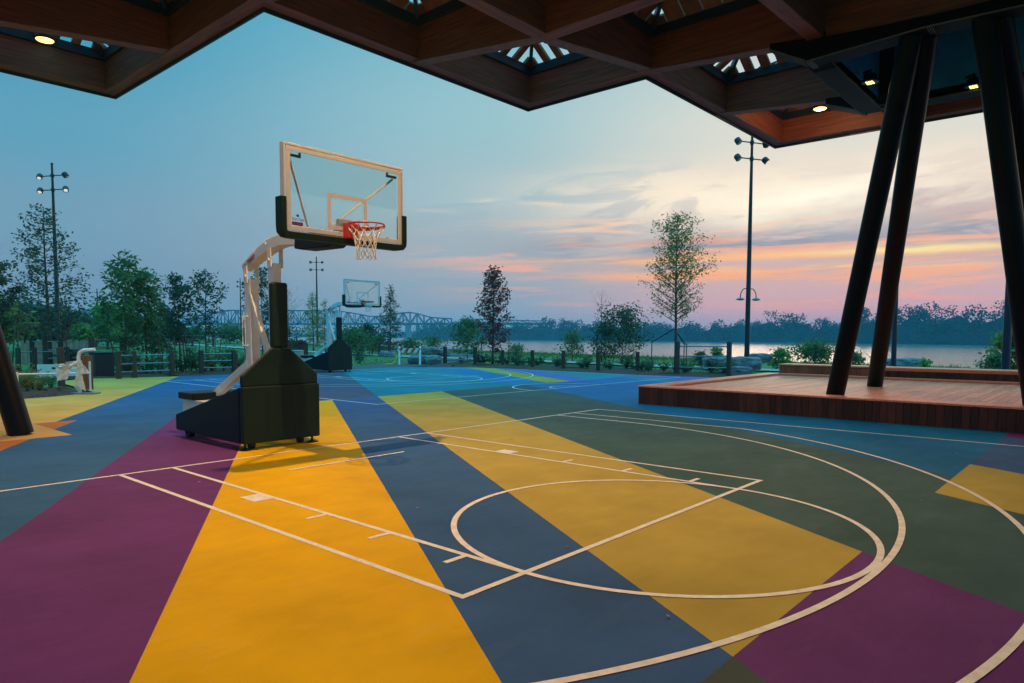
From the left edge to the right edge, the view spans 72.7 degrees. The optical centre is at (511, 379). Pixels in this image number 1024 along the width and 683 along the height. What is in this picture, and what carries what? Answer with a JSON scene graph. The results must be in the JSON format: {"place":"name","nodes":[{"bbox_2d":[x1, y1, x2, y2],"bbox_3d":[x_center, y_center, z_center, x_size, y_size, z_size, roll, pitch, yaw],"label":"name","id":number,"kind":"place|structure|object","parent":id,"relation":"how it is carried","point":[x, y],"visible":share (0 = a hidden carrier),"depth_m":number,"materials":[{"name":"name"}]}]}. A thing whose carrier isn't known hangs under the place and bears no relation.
{"place":"outdoors","nodes":[
{"label":"outdoors","id":0,"kind":"place"},
{"bbox_2d":[313,353,484,370],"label":"asphalt path","id":1,"kind":"structure","parent":0,"point":[395,364],"depth_m":38.31,"materials":[{"name":"asphalt"}]},
{"bbox_2d":[397,346,420,364],"bbox_3d":[-5.807,-1.359,39.341,1.314,1.034,0.763,0,4,-5],"label":"road barricade","id":2,"kind":"object","parent":1,"relation":"on","point":[400,350],"visible":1,"depth_m":39.19,"materials":[{"name":"plastic"}]},
{"bbox_2d":[421,347,439,354],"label":"boulder","id":3,"kind":"object","parent":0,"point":[429,350],"visible":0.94,"depth_m":40.46,"materials":[{"name":"stone"}]},
{"bbox_2d":[170,343,778,370],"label":"concrete path","id":4,"kind":"structure","parent":0,"point":[762,369],"depth_m":49.20,"materials":[{"name":"concrete"}]},
{"bbox_2d":[749,353,772,362],"bbox_3d":[11.937,-1.038,33.426,1.078,0.466,0.768,0,4,5],"label":"boulder","id":5,"kind":"object","parent":4,"relation":"on","point":[764,357],"visible":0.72,"depth_m":33.10,"materials":[{"name":"stone"}]},
{"bbox_2d":[886,357,923,366],"bbox_3d":[17.684,-0.768,31.379,1.817,0.445,1.182,0,4,1],"label":"boulder","id":6,"kind":"object","parent":4,"relation":"on","point":[908,362],"visible":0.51,"depth_m":30.90,"materials":[{"name":"stone"}]},
{"bbox_2d":[7,335,978,391],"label":"lawn ground","id":7,"kind":"structure","parent":0,"point":[371,357],"depth_m":52.18,"materials":[{"name":"plant"}]},
{"bbox_2d":[0,260,31,332],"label":"pin oak","id":8,"kind":"object","parent":7,"relation":"on","point":[6,305],"visible":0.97,"depth_m":27.37,"materials":[{"name":"green plant"}]},
{"bbox_2d":[0,294,40,349],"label":"background tree","id":9,"kind":"object","parent":7,"relation":"on","point":[7,336],"visible":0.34,"depth_m":53.38,"materials":[{"name":"green plant"}]},
{"bbox_2d":[12,323,48,361],"bbox_3d":[-21.565,-1.422,31.199,0.294,2.281,4.359,-1,4,-18],"label":"tree stake","id":10,"kind":"object","parent":7,"relation":"on","point":[14,336],"visible":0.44,"depth_m":29.19,"materials":[{"name":"brown wood"}]},
{"bbox_2d":[9,300,70,345],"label":"background tree","id":11,"kind":"object","parent":7,"relation":"on","point":[37,308],"visible":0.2,"depth_m":59.94,"materials":[{"name":"green plant"}]},
{"bbox_2d":[15,347,69,370],"bbox_3d":[-21.381,-0.925,31.866,0.485,1.100,2.327,2,4,28],"label":"rail fence","id":12,"kind":"object","parent":7,"relation":"on","point":[34,351],"visible":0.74,"depth_m":31.27,"materials":[{"name":"wood"}]},
{"bbox_2d":[29,338,62,369],"bbox_3d":[-22.189,-1.218,33.267,1.527,1.500,0.994,3,4,33],"label":"rail fence","id":13,"kind":"object","parent":7,"relation":"on","point":[44,341],"visible":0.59,"depth_m":32.85,"materials":[{"name":"wood"}]},
{"bbox_2d":[30,347,64,385],"bbox_3d":[-15.323,-0.331,21.281,2.862,1.300,0.220,-1,4,-19],"label":"rail fence","id":14,"kind":"object","parent":7,"relation":"on","point":[60,355],"visible":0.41,"depth_m":21.64,"materials":[{"name":"wood"}]},
{"bbox_2d":[20,386,77,398],"bbox_3d":[-16.478,0.475,16.875,5.250,0.212,10.500,3,5,41],"label":"mulch bed","id":15,"kind":"object","parent":7,"relation":"on","point":[52,392],"visible":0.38,"depth_m":18.84,"materials":[{"name":"soil"}]},
{"bbox_2d":[19,372,36,390],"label":"mulch plant","id":16,"kind":"object","parent":15,"relation":"on","point":[26,384],"visible":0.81,"depth_m":19.07,"materials":[{"name":"green plant"}]},
{"bbox_2d":[42,371,56,387],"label":"bed plant","id":17,"kind":"object","parent":15,"relation":"on","point":[51,384],"visible":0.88,"depth_m":19.49,"materials":[{"name":"green plant"}]},
{"bbox_2d":[8,203,93,363],"bbox_3d":[-22.009,-4.389,33.096,4.352,7.898,4.003,3,5,41],"label":"pin oak","id":18,"kind":"object","parent":7,"relation":"on","point":[45,287],"visible":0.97,"depth_m":32.97,"materials":[{"name":"green plant"}]},
{"bbox_2d":[36,163,68,342],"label":"floodlight pole","id":19,"kind":"object","parent":7,"relation":"on","point":[40,190],"visible":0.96,"depth_m":46.32,"materials":[{"name":"brown metal"}]},
{"bbox_2d":[21,340,88,363],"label":"picket fence","id":20,"kind":"object","parent":7,"relation":"on","point":[76,344],"visible":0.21,"depth_m":40.03,"materials":[{"name":"wood"}]},
{"bbox_2d":[37,364,76,375],"bbox_3d":[-16.742,-0.345,25.826,1.482,0.440,0.065,-1,4,-22],"label":"sign","id":21,"kind":"object","parent":7,"relation":"on","point":[45,368],"visible":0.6,"depth_m":25.66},
{"bbox_2d":[53,349,84,360],"bbox_3d":[-21.169,-0.997,33.834,1.611,1.067,1.190,0,4,3],"label":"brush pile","id":22,"kind":"object","parent":7,"relation":"on","point":[74,353],"visible":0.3,"depth_m":33.55,"materials":[{"name":"plant"}]},
{"bbox_2d":[38,305,100,342],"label":"background tree","id":23,"kind":"object","parent":7,"relation":"on","point":[87,318],"visible":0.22,"depth_m":64.83,"materials":[{"name":"green plant"}]},
{"bbox_2d":[68,321,97,341],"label":"shrub","id":24,"kind":"object","parent":7,"relation":"on","point":[85,331],"visible":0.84,"depth_m":50.64,"materials":[{"name":"green plant"}]},
{"bbox_2d":[88,337,125,370],"bbox_3d":[-16.720,-0.964,28.781,0.237,1.600,2.034,1,4,8],"label":"rail fence","id":25,"kind":"object","parent":7,"relation":"on","point":[91,342],"visible":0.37,"depth_m":28.22,"materials":[{"name":"wood"}]},
{"bbox_2d":[86,300,129,348],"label":"background tree","id":26,"kind":"object","parent":7,"relation":"on","point":[99,331],"visible":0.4,"depth_m":73.36,"materials":[{"name":"green plant"}]},
{"bbox_2d":[53,368,232,378],"bbox_3d":[-14.716,-0.302,29.813,8.728,0.132,5.376,-2,4,-30],"label":"mulch bed","id":27,"kind":"object","parent":7,"relation":"on","point":[227,371],"visible":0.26,"depth_m":28.51,"materials":[{"name":"soil"}]},
{"bbox_2d":[89,352,113,375],"bbox_3d":[-15.988,-0.606,27.130,0.700,0.920,0.700,3,5,41],"label":"litter bin","id":28,"kind":"object","parent":27,"relation":"on","point":[103,363],"visible":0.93,"depth_m":26.87,"materials":[{"name":"metal"}]},
{"bbox_2d":[90,249,157,372],"bbox_3d":[-16.023,-2.772,28.898,2.248,5.241,2.534,1,4,8],"label":"magnolia tree","id":29,"kind":"object","parent":27,"relation":"on","point":[118,274],"visible":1,"depth_m":28.64,"materials":[{"name":"green plant"}]},
{"bbox_2d":[118,265,169,372],"bbox_3d":[-15.698,-2.551,29.902,2.114,4.674,2.068,3,5,41],"label":"magnolia tree","id":30,"kind":"object","parent":27,"relation":"on","point":[151,301],"visible":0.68,"depth_m":29.91,"materials":[{"name":"green plant"}]},
{"bbox_2d":[137,357,153,373],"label":"bed plant","id":31,"kind":"object","parent":27,"relation":"on","point":[142,366],"visible":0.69,"depth_m":28.49,"materials":[{"name":"green plant"}]},
{"bbox_2d":[149,356,168,373],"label":"bed plant","id":32,"kind":"object","parent":27,"relation":"on","point":[158,367],"visible":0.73,"depth_m":28.61,"materials":[{"name":"green plant"}]},
{"bbox_2d":[166,344,196,371],"bbox_3d":[-14.339,-0.899,30.167,1.174,1.276,1.125,-1,4,-16],"label":"bed plant","id":33,"kind":"object","parent":27,"relation":"on","point":[182,365],"visible":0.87,"depth_m":30.06,"materials":[{"name":"green plant"}]},
{"bbox_2d":[204,355,221,370],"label":"mulch plant","id":34,"kind":"object","parent":27,"relation":"on","point":[211,363],"visible":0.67,"depth_m":30.29,"materials":[{"name":"green plant"}]},
{"bbox_2d":[214,345,230,370],"bbox_3d":[-12.664,-0.900,30.621,0.831,1.214,0.954,-2,4,-33],"label":"bed plant","id":35,"kind":"object","parent":27,"relation":"on","point":[223,364],"visible":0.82,"depth_m":30.52,"materials":[{"name":"green plant"}]},
{"bbox_2d":[139,301,187,360],"bbox_3d":[-17.013,-2.145,33.784,2.077,3.362,1.980,0,4,-4],"label":"bay tree","id":36,"kind":"object","parent":7,"relation":"on","point":[164,340],"visible":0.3,"depth_m":33.77,"materials":[{"name":"green plant"}]},
{"bbox_2d":[155,271,198,370],"bbox_3d":[-15.558,-2.700,32.361,2.388,4.661,2.009,3,5,41],"label":"bay tree","id":37,"kind":"object","parent":7,"relation":"on","point":[177,292],"visible":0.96,"depth_m":32.19,"materials":[{"name":"green plant"}]},
{"bbox_2d":[160,334,213,346],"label":"rail fence","id":38,"kind":"object","parent":7,"relation":"on","point":[193,339],"visible":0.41,"depth_m":86.98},
{"bbox_2d":[183,319,211,342],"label":"background tree","id":39,"kind":"object","parent":7,"relation":"on","point":[202,331],"visible":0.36,"depth_m":108.44,"materials":[{"name":"green plant"}]},
{"bbox_2d":[186,268,228,351],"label":"slender oak","id":40,"kind":"object","parent":7,"relation":"on","point":[201,283],"visible":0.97,"depth_m":40.08,"materials":[{"name":"green plant"}]},
{"bbox_2d":[198,350,236,373],"bbox_3d":[-12.441,-0.715,29.423,1.491,1.050,0.210,-2,4,-26],"label":"rail fence","id":41,"kind":"object","parent":7,"relation":"on","point":[201,360],"visible":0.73,"depth_m":29.34,"materials":[{"name":"wood"}]},
{"bbox_2d":[206,319,244,343],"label":"shrub","id":42,"kind":"object","parent":7,"relation":"on","point":[228,329],"visible":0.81,"depth_m":102.61,"materials":[{"name":"green plant"}]},
{"bbox_2d":[240,266,268,354],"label":"slender oak","id":43,"kind":"object","parent":7,"relation":"on","point":[264,281],"visible":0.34,"depth_m":43.82,"materials":[{"name":"green plant"}]},
{"bbox_2d":[266,321,303,349],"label":"shrub","id":44,"kind":"object","parent":7,"relation":"on","point":[290,333],"visible":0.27,"depth_m":60.97,"materials":[{"name":"green plant"}]},
{"bbox_2d":[287,340,305,353],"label":"board fence","id":45,"kind":"object","parent":7,"relation":"on","point":[302,346],"visible":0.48,"depth_m":61.90,"materials":[{"name":"wood"}]},
{"bbox_2d":[298,292,326,349],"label":"bald cypress","id":46,"kind":"object","parent":7,"relation":"on","point":[311,339],"visible":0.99,"depth_m":72.71,"materials":[{"name":"green plant"}]},
{"bbox_2d":[309,257,323,342],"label":"floodlight pole","id":47,"kind":"object","parent":7,"relation":"on","point":[316,262],"visible":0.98,"depth_m":103.30,"materials":[{"name":"brown metal"}]},
{"bbox_2d":[315,298,331,345],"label":"bald cypress","id":48,"kind":"object","parent":7,"relation":"on","point":[323,319],"visible":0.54,"depth_m":75.08,"materials":[{"name":"green plant"}]},
{"bbox_2d":[331,322,382,354],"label":"shrub","id":49,"kind":"object","parent":7,"relation":"on","point":[353,336],"visible":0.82,"depth_m":58.03,"materials":[{"name":"green plant"}]},
{"bbox_2d":[353,346,367,363],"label":"shrub","id":50,"kind":"object","parent":7,"relation":"on","point":[358,356],"visible":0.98,"depth_m":42.01,"materials":[{"name":"green plant"}]},
{"bbox_2d":[357,321,381,351],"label":"shrub","id":51,"kind":"object","parent":7,"relation":"on","point":[372,330],"visible":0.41,"depth_m":64.21,"materials":[{"name":"green plant"}]},
{"bbox_2d":[365,333,399,352],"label":"shrub","id":52,"kind":"object","parent":7,"relation":"on","point":[375,345],"visible":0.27,"depth_m":60.66,"materials":[{"name":"green plant"}]},
{"bbox_2d":[379,351,395,356],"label":"boulder","id":53,"kind":"object","parent":7,"relation":"on","point":[387,354],"visible":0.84,"depth_m":53.72,"materials":[{"name":"stone"}]},
{"bbox_2d":[369,284,409,351],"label":"bald cypress","id":54,"kind":"object","parent":7,"relation":"on","point":[391,318],"visible":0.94,"depth_m":57.87,"materials":[{"name":"green plant"}]},
{"bbox_2d":[396,334,429,355],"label":"shrub","id":55,"kind":"object","parent":7,"relation":"on","point":[412,343],"visible":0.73,"depth_m":57.08,"materials":[{"name":"green plant"}]},
{"bbox_2d":[421,331,448,355],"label":"shrub","id":56,"kind":"object","parent":7,"relation":"on","point":[432,341],"visible":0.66,"depth_m":49.44,"materials":[{"name":"green plant"}]},
{"bbox_2d":[443,347,476,363],"bbox_3d":[-2.962,-1.339,39.737,1.939,1.050,0.228,0,4,-5],"label":"rail fence","id":57,"kind":"object","parent":7,"relation":"on","point":[445,354],"visible":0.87,"depth_m":39.70,"materials":[{"name":"wood"}]},
{"bbox_2d":[442,315,487,358],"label":"shrub","id":58,"kind":"object","parent":7,"relation":"on","point":[468,327],"visible":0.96,"depth_m":47.57,"materials":[{"name":"green plant"}]},
{"bbox_2d":[504,343,528,358],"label":"shrub","id":59,"kind":"object","parent":7,"relation":"on","point":[518,347],"visible":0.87,"depth_m":46.82,"materials":[{"name":"green plant"}]},
{"bbox_2d":[551,326,587,360],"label":"shrub","id":60,"kind":"object","parent":7,"relation":"on","point":[572,342],"visible":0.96,"depth_m":45.66,"materials":[{"name":"green plant"}]},
{"bbox_2d":[427,362,756,377],"bbox_3d":[2.403,-0.592,35.328,19.150,0.123,6.000,3,5,41],"label":"mulch bed","id":61,"kind":"object","parent":7,"relation":"on","point":[592,369],"visible":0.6,"depth_m":33.56,"materials":[{"name":"soil"}]},
{"bbox_2d":[407,355,424,363],"bbox_3d":[-5.466,-1.125,40.226,1.168,0.594,0.977,0,4,-2],"label":"boulder","id":62,"kind":"object","parent":61,"relation":"on","point":[414,359],"visible":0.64,"depth_m":39.83,"materials":[{"name":"stone"}]},
{"bbox_2d":[424,355,441,364],"bbox_3d":[-4.518,-1.111,39.753,1.022,0.590,0.993,0,4,-1],"label":"boulder","id":63,"kind":"object","parent":61,"relation":"on","point":[433,359],"visible":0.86,"depth_m":39.37,"materials":[{"name":"stone"}]},
{"bbox_2d":[437,349,449,355],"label":"boulder","id":64,"kind":"object","parent":61,"relation":"on","point":[440,352],"visible":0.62,"depth_m":40.98,"materials":[{"name":"stone"}]},
{"bbox_2d":[472,265,514,363],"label":"red maple","id":65,"kind":"object","parent":61,"relation":"on","point":[496,309],"visible":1,"depth_m":40.45,"materials":[{"name":"grey plant"}]},
{"bbox_2d":[637,211,720,371],"bbox_3d":[7.682,-4.000,31.933,3.906,7.467,3.752,3,5,41],"label":"willow oak","id":66,"kind":"object","parent":61,"relation":"on","point":[674,260],"visible":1,"depth_m":31.82,"materials":[{"name":"green plant"}]},
{"bbox_2d":[701,358,719,372],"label":"bed plant","id":67,"kind":"object","parent":61,"relation":"on","point":[710,364],"visible":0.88,"depth_m":30.74,"materials":[{"name":"green plant"}]},
{"bbox_2d":[719,366,752,372],"bbox_3d":[10.043,-0.382,31.047,1.494,0.440,0.745,0,4,0],"label":"boulder","id":68,"kind":"object","parent":61,"relation":"on","point":[739,369],"visible":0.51,"depth_m":30.73,"materials":[{"name":"stone"}]},
{"bbox_2d":[585,322,621,361],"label":"shrub","id":69,"kind":"object","parent":7,"relation":"on","point":[600,342],"visible":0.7,"depth_m":42.40,"materials":[{"name":"green plant"}]},
{"bbox_2d":[588,298,659,362],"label":"shrub","id":70,"kind":"object","parent":7,"relation":"on","point":[627,326],"visible":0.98,"depth_m":40.97,"materials":[{"name":"green plant"}]},
{"bbox_2d":[687,349,709,366],"bbox_3d":[9.953,-1.034,36.665,1.097,1.150,1.120,-3,5,-39],"label":"shrub","id":71,"kind":"object","parent":7,"relation":"on","point":[699,359],"visible":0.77,"depth_m":36.58,"materials":[{"name":"green plant"}]},
{"bbox_2d":[674,342,731,375],"bbox_3d":[8.135,-0.870,29.647,2.351,1.470,0.218,1,4,13],"label":"rail fence","id":72,"kind":"object","parent":7,"relation":"on","point":[728,356],"visible":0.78,"depth_m":29.59,"materials":[{"name":"wood"}]},
{"bbox_2d":[702,357,724,366],"bbox_3d":[10.025,-0.813,33.029,1.876,0.491,1.116,0,4,2],"label":"boulder","id":73,"kind":"object","parent":7,"relation":"on","point":[721,359],"visible":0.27,"depth_m":32.56,"materials":[{"name":"stone"}]},
{"bbox_2d":[710,347,725,370],"bbox_3d":[10.164,-1.008,34.555,1.050,1.289,1.044,1,4,19],"label":"shrub","id":74,"kind":"object","parent":7,"relation":"on","point":[717,351],"visible":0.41,"depth_m":34.41,"materials":[{"name":"green plant"}]},
{"bbox_2d":[724,356,761,369],"bbox_3d":[10.590,-0.738,31.907,1.622,0.656,1.121,0,4,1],"label":"boulder","id":75,"kind":"object","parent":7,"relation":"on","point":[754,363],"visible":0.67,"depth_m":31.41,"materials":[{"name":"stone"}]},
{"bbox_2d":[734,136,769,356],"bbox_3d":[13.464,-7.476,39.404,2.316,13.350,0.538,-1,4,-17],"label":"floodlight pole","id":76,"kind":"object","parent":7,"relation":"on","point":[738,157],"visible":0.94,"depth_m":39.32,"materials":[{"name":"brown metal"}]},
{"bbox_2d":[767,347,792,368],"bbox_3d":[13.629,-1.041,35.471,1.404,1.245,1.205,2,4,20],"label":"shrub","id":77,"kind":"object","parent":7,"relation":"on","point":[779,354],"visible":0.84,"depth_m":35.28,"materials":[{"name":"green plant"}]},
{"bbox_2d":[772,334,836,363],"bbox_3d":[16.762,-1.423,38.524,3.338,2.277,3.392,-2,4,-29],"label":"shrub","id":78,"kind":"object","parent":7,"relation":"on","point":[813,351],"visible":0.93,"depth_m":38.19,"materials":[{"name":"green plant"}]},
{"bbox_2d":[851,348,870,364],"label":"shrub","id":79,"kind":"object","parent":7,"relation":"on","point":[858,358],"visible":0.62,"depth_m":37.48,"materials":[{"name":"green plant"}]},
{"bbox_2d":[916,358,932,366],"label":"shrub","id":80,"kind":"object","parent":7,"relation":"on","point":[923,363],"visible":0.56,"depth_m":29.21,"materials":[{"name":"green plant"}]},
{"bbox_2d":[973,351,1001,368],"bbox_3d":[21.058,-0.659,30.486,1.407,1.159,1.361,3,5,41],"label":"shrub","id":81,"kind":"object","parent":7,"relation":"on","point":[992,361],"visible":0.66,"depth_m":30.29,"materials":[{"name":"green plant"}]},
{"bbox_2d":[983,330,1017,369],"bbox_3d":[22.447,-1.482,30.890,2.660,2.773,2.778,-2,4,-30],"label":"shrub","id":82,"kind":"object","parent":7,"relation":"on","point":[997,342],"visible":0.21,"depth_m":30.75,"materials":[{"name":"green plant"}]},
{"bbox_2d":[0,0,1005,333],"label":"sky","id":83,"kind":"structure","parent":0,"point":[180,171],"materials":[{"name":"blue"}]},
{"bbox_2d":[0,367,1023,682],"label":"court surface","id":84,"kind":"object","parent":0,"point":[108,577],"visible":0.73,"depth_m":5.65,"materials":[{"name":"paint"}]},
{"bbox_2d":[16,348,100,393],"bbox_3d":[-12.134,-0.235,19.264,1.201,1.286,2.594,1,4,9],"label":"steel handrail","id":85,"kind":"object","parent":84,"relation":"on","point":[79,359],"visible":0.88,"depth_m":19.27,"materials":[{"name":"metal"}]},
{"bbox_2d":[56,360,88,390],"bbox_3d":[-12.127,-0.065,19.235,0.785,0.923,0.198,-1,4,-19],"label":"plastic sheet","id":86,"kind":"object","parent":85,"relation":"on","point":[63,371],"visible":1,"depth_m":19.21,"materials":[{"name":"plastic"}]},
{"bbox_2d":[81,355,93,389],"bbox_3d":[-12.802,-0.209,20.911,0.200,1.020,0.320,3,5,41],"label":"wooden post","id":87,"kind":"object","parent":84,"relation":"on","point":[85,359],"visible":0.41,"depth_m":20.86,"materials":[{"name":"wood"}]},
{"bbox_2d":[115,350,174,378],"bbox_3d":[-14.158,-0.565,26.822,0.345,1.070,2.238,3,4,34],"label":"rail fence","id":88,"kind":"object","parent":84,"relation":"on","point":[134,363],"visible":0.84,"depth_m":26.53,"materials":[{"name":"wood"}]},
{"bbox_2d":[176,141,406,450],"bbox_3d":[-3.472,-0.989,10.315,4.792,3.985,1.945,3,5,41],"label":"basketball hoop","id":89,"kind":"object","parent":84,"relation":"on","point":[274,396],"visible":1,"depth_m":10.21,"materials":[{"name":"black plastic"}]},
{"bbox_2d":[300,279,380,372],"bbox_3d":[-7.678,-2.309,30.837,4.792,3.985,1.945,3,5,41],"label":"basketball hoop","id":90,"kind":"object","parent":84,"relation":"on","point":[337,355],"visible":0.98,"depth_m":30.76,"materials":[{"name":"black plastic"}]},
{"bbox_2d":[167,367,677,404],"bbox_3d":[-2.736,-0.018,26.411,12.202,0.003,15.296,3,5,41],"label":"court line marking","id":91,"kind":"object","parent":84,"relation":"on","point":[438,382],"visible":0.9,"depth_m":25.00,"materials":[{"name":"white paint"}]},
{"bbox_2d":[0,0,1023,435],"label":"timber canopy","id":92,"kind":"object","parent":84,"relation":"on","point":[922,58],"visible":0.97,"depth_m":14.01,"materials":[{"name":"brown wood"}]},
{"bbox_2d":[33,33,55,43],"bbox_3d":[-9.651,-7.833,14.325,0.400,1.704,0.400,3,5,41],"label":"canopy lamp","id":93,"kind":"object","parent":92,"relation":"hanging from","point":[45,38],"visible":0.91,"depth_m":14.29,"materials":[{"name":"glass"}]},
{"bbox_2d":[860,69,879,84],"bbox_3d":[7.298,-6.196,14.178,0.356,0.306,0.356,3,5,41],"label":"canopy lamp","id":94,"kind":"object","parent":92,"relation":"attached to","point":[870,77],"visible":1,"depth_m":14.11,"materials":[{"name":"black metal"}]},
{"bbox_2d":[964,73,979,88],"bbox_3d":[9.553,-6.203,14.395,0.356,0.306,0.356,3,5,41],"label":"canopy lamp","id":95,"kind":"object","parent":92,"relation":"attached to","point":[972,82],"visible":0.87,"depth_m":14.36,"materials":[{"name":"black metal"}]},
{"bbox_2d":[0,409,1023,682],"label":"court line marking","id":96,"kind":"object","parent":84,"relation":"on","point":[880,563],"visible":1,"depth_m":5.37,"materials":[{"name":"white paint"}]},
{"bbox_2d":[637,372,1023,433],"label":"timber stage","id":97,"kind":"object","parent":84,"relation":"on","point":[997,406],"visible":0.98,"depth_m":15.18,"materials":[{"name":"brown wood"}]},
{"bbox_2d":[778,363,1018,383],"bbox_3d":[16.684,0.273,17.139,20.010,0.735,1.155,3,5,41],"label":"plank bench","id":98,"kind":"object","parent":97,"relation":"on","point":[1005,375],"visible":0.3,"depth_m":20.64,"materials":[{"name":"brown wood"}]},
{"bbox_2d":[891,287,898,365],"bbox_3d":[14.938,-3.750,27.000,0.465,7.500,1.119,3,5,41],"label":"floodlight pole","id":99,"kind":"object","parent":84,"relation":"on","point":[894,343],"visible":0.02,"depth_m":27.06,"materials":[{"name":"brown metal"}]},
{"bbox_2d":[1001,284,1011,369],"bbox_3d":[16.537,-6.089,22.900,2.517,12.700,0.465,-1,4,-17],"label":"floodlight pole","id":100,"kind":"object","parent":84,"relation":"on","point":[1006,345],"visible":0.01,"depth_m":23.11,"materials":[{"name":"brown metal"}]},
{"bbox_2d":[206,337,1014,368],"bbox_3d":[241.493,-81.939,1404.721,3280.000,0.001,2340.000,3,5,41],"label":"river water","id":101,"kind":"structure","parent":0,"point":[963,356],"depth_m":345.05,"materials":[{"name":"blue liquid"}]},
{"bbox_2d":[82,309,548,337],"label":"truss bridge","id":102,"kind":"structure","parent":101,"relation":"in","point":[407,327],"depth_m":1115.71,"materials":[{"name":"metal"}]},
{"bbox_2d":[419,339,992,346],"bbox_3d":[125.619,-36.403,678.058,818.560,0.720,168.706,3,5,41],"label":"shore","id":103,"kind":"structure","parent":0,"point":[771,342],"depth_m":665.05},
{"bbox_3d":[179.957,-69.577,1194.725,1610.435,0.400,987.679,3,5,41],"label":"far land","id":104,"kind":"structure","parent":0,"visible":0},
{"bbox_2d":[206,330,415,337],"bbox_3d":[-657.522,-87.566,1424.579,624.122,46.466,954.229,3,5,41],"label":"treeline","id":105,"kind":"object","parent":104,"relation":"on","point":[400,333],"visible":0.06,"depth_m":1732.87,"materials":[{"name":"plant"}]},
{"bbox_2d":[412,316,737,341],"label":"treeline","id":106,"kind":"object","parent":104,"relation":"on","point":[691,333],"visible":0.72,"depth_m":821.90,"materials":[{"name":"plant"}]},
{"bbox_2d":[712,299,1004,345],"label":"treeline","id":107,"kind":"object","parent":104,"relation":"on","point":[913,328],"visible":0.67,"depth_m":543.95,"materials":[{"name":"plant"}]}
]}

